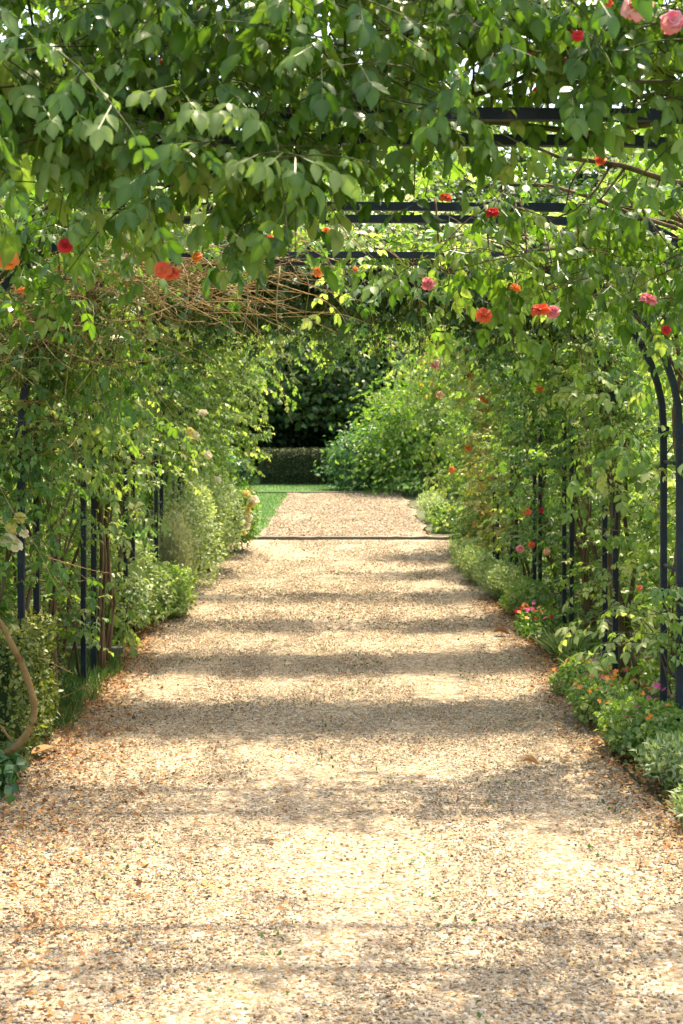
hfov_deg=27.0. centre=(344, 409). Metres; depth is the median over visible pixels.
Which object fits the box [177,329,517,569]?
rose arch
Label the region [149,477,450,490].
back lawn
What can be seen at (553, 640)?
grass clump
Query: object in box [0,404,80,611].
flowering shrub
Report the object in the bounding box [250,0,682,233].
climbing rose
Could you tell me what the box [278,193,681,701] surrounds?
climbing rose
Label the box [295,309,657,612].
climbing rose
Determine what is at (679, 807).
cotton lavender
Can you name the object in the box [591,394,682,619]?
flowering shrub
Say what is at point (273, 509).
lawn grass
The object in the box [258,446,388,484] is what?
hedge
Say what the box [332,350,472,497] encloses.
rhododendron
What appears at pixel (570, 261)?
climbing rose
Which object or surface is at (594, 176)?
tree
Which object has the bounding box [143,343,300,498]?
climbing rose
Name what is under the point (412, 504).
border strip
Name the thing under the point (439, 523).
border plant
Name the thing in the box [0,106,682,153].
rose arch
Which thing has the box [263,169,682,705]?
climbing rose
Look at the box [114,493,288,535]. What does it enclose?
lawn strip
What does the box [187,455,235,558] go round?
silver shrub
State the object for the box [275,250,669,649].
climbing rose
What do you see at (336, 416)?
laurel
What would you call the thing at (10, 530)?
rose bush
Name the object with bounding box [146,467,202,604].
bronze fennel
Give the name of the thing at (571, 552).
rose arch
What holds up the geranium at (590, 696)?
on the ground at (650, 785)
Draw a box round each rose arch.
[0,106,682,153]
[0,202,682,292]
[15,251,682,755]
[81,282,617,686]
[123,303,574,645]
[154,318,542,580]
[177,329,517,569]
[195,338,498,559]
[210,345,483,536]
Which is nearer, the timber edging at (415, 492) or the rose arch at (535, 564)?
the rose arch at (535, 564)
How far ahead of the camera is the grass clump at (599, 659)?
8.57 m
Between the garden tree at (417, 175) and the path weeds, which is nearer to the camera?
the path weeds
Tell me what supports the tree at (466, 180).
on the ground at (650, 785)
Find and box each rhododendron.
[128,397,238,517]
[313,417,419,490]
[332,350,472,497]
[432,403,554,515]
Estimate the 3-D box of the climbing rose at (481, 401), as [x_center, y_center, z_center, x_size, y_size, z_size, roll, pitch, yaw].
[1.482,0.317,14.563,2.646,2.962,2.480,0,0,-33]
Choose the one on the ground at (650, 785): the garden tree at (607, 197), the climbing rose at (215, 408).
the climbing rose at (215, 408)
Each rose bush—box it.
[0,500,28,632]
[220,473,261,552]
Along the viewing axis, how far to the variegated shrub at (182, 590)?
10.84 m
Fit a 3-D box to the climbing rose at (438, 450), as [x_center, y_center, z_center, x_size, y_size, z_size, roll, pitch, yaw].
[1.542,0.346,15.988,2.221,2.902,3.099,0,0,31]
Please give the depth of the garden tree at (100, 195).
24.68 m
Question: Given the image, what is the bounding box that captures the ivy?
[0,740,29,803]
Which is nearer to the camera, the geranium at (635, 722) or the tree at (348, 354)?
the geranium at (635, 722)
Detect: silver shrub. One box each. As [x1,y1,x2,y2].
[145,470,230,589]
[170,462,248,570]
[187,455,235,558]
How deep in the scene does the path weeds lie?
5.76 m
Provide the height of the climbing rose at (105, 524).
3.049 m
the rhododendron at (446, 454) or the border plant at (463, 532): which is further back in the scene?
the rhododendron at (446, 454)
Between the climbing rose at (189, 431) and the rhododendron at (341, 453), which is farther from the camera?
the rhododendron at (341, 453)
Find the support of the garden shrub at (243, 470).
on the back lawn at (302, 489)
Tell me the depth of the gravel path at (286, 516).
20.87 m
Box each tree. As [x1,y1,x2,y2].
[0,167,245,349]
[0,175,212,496]
[0,196,30,407]
[232,334,423,435]
[245,71,568,401]
[249,182,469,447]
[285,95,518,475]
[360,167,616,385]
[522,91,682,212]
[525,105,682,425]
[527,155,682,410]
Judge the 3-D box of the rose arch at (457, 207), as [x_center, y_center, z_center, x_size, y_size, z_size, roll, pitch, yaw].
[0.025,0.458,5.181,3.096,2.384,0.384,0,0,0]
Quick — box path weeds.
[6,560,639,1023]
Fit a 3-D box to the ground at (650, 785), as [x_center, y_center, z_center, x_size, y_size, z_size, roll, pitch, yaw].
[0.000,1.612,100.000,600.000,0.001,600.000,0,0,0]
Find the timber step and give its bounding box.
[252,535,448,539]
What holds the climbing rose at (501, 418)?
on the ground at (650, 785)
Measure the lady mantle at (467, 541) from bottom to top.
0.356 m
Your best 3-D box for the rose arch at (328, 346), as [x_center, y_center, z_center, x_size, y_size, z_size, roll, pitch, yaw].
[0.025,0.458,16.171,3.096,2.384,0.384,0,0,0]
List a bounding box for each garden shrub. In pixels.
[0,397,43,508]
[218,453,256,484]
[646,405,682,507]
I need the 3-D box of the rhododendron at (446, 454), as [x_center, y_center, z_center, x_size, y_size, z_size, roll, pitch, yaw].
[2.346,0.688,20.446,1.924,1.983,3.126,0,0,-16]
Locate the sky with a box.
[0,0,682,199]
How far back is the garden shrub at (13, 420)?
13.05 m
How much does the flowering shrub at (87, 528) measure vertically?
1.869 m
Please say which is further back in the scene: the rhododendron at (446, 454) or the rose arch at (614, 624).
the rhododendron at (446, 454)
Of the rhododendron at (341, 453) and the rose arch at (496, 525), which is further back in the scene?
the rhododendron at (341, 453)
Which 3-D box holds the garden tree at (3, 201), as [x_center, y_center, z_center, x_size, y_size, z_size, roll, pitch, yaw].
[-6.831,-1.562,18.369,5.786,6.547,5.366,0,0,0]
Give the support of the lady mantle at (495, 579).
on the ground at (650, 785)
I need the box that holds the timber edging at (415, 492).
[235,491,459,495]
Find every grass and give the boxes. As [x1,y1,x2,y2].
[40,645,131,730]
[137,482,531,535]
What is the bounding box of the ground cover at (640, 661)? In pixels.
[57,534,682,799]
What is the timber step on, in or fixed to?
on the gravel path at (414, 838)
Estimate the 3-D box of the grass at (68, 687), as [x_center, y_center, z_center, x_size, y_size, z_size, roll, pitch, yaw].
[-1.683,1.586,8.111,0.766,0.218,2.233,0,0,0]
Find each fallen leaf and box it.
[31,745,56,753]
[494,627,509,633]
[523,756,537,764]
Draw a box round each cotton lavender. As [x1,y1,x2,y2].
[629,730,682,786]
[666,764,682,826]
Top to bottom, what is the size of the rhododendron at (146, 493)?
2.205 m
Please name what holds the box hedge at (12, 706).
on the ground at (650, 785)
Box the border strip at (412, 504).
[403,494,558,536]
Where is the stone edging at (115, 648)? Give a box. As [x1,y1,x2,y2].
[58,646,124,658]
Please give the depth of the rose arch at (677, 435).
6.58 m
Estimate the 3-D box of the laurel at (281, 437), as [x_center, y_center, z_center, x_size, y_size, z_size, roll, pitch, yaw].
[-1.856,0.441,35.643,3.688,2.625,2.576,0,0,0]
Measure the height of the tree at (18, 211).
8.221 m
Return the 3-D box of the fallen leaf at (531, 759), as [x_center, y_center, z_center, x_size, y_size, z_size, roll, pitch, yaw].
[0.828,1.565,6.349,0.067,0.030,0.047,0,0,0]
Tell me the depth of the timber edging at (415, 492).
26.78 m
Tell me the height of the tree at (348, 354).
8.160 m
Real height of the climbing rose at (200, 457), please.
2.754 m
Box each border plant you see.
[415,489,447,522]
[424,501,462,533]
[450,513,500,545]
[500,573,548,613]
[511,602,562,642]
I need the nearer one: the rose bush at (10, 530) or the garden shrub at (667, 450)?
the rose bush at (10, 530)
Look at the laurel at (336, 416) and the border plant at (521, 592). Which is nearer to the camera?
the border plant at (521, 592)
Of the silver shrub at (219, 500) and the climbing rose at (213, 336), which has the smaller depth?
the climbing rose at (213, 336)
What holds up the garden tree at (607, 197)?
on the border strip at (412, 504)
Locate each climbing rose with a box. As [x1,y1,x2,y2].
[0,0,551,303]
[0,1,400,351]
[0,177,528,756]
[0,194,430,685]
[5,267,392,632]
[52,314,396,563]
[100,315,416,523]
[129,317,316,483]
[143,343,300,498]
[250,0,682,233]
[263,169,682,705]
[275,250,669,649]
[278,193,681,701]
[294,325,605,589]
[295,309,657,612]
[341,121,682,389]
[360,325,566,573]
[364,327,537,551]
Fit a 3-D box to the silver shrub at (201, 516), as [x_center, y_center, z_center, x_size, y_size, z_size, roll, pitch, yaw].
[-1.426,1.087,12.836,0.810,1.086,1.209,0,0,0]
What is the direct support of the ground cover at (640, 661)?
on the ground at (650, 785)
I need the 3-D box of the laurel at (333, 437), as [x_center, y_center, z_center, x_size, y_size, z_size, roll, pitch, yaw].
[1.147,0.357,35.395,3.622,2.582,2.518,0,0,0]
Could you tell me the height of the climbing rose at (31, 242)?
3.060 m
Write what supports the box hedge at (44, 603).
on the ground at (650, 785)
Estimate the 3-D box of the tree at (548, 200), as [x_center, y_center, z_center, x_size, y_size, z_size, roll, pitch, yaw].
[4.872,-2.233,36.975,10.614,7.915,10.587,0,0,0]
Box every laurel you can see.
[221,383,339,473]
[284,383,352,450]
[319,376,437,473]
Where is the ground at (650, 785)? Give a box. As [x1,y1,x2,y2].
[25,458,682,822]
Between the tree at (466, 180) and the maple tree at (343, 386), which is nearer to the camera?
the maple tree at (343, 386)
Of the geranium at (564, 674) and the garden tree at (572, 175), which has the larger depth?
the garden tree at (572, 175)
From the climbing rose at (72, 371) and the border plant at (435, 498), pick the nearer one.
the climbing rose at (72, 371)
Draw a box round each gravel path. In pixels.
[0,540,682,1023]
[260,493,430,535]
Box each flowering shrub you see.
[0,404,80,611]
[41,426,129,587]
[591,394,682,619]
[591,396,672,599]
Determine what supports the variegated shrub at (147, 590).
on the ground at (650, 785)
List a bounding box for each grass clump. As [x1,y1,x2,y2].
[530,625,600,657]
[558,648,611,673]
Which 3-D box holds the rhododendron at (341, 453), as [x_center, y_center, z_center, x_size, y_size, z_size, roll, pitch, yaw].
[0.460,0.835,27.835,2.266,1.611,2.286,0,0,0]
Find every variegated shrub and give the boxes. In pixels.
[67,535,178,633]
[143,554,198,620]
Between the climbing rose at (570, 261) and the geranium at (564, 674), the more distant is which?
the geranium at (564, 674)
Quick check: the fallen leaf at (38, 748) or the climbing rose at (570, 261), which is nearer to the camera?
the climbing rose at (570, 261)
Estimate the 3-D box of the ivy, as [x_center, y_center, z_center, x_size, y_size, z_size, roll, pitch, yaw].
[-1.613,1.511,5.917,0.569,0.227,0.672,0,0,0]
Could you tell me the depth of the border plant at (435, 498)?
19.78 m
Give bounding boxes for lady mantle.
[447,536,488,570]
[455,544,497,583]
[470,559,522,600]
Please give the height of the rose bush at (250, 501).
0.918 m
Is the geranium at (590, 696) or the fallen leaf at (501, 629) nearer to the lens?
the geranium at (590, 696)
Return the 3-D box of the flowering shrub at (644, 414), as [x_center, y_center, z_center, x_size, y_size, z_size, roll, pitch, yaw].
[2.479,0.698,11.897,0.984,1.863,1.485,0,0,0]
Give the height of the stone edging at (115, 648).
0.075 m
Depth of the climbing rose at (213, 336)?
9.80 m
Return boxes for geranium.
[548,656,610,696]
[563,668,653,728]
[593,682,682,761]
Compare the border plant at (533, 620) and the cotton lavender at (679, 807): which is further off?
the border plant at (533, 620)
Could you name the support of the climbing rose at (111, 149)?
on the ground at (650, 785)
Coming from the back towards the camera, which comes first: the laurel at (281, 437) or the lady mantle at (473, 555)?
the laurel at (281, 437)
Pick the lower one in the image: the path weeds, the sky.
the path weeds
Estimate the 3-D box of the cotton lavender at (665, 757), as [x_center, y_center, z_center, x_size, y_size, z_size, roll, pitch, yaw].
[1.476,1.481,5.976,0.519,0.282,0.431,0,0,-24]
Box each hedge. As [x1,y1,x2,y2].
[0,606,63,770]
[10,576,74,697]
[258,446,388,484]

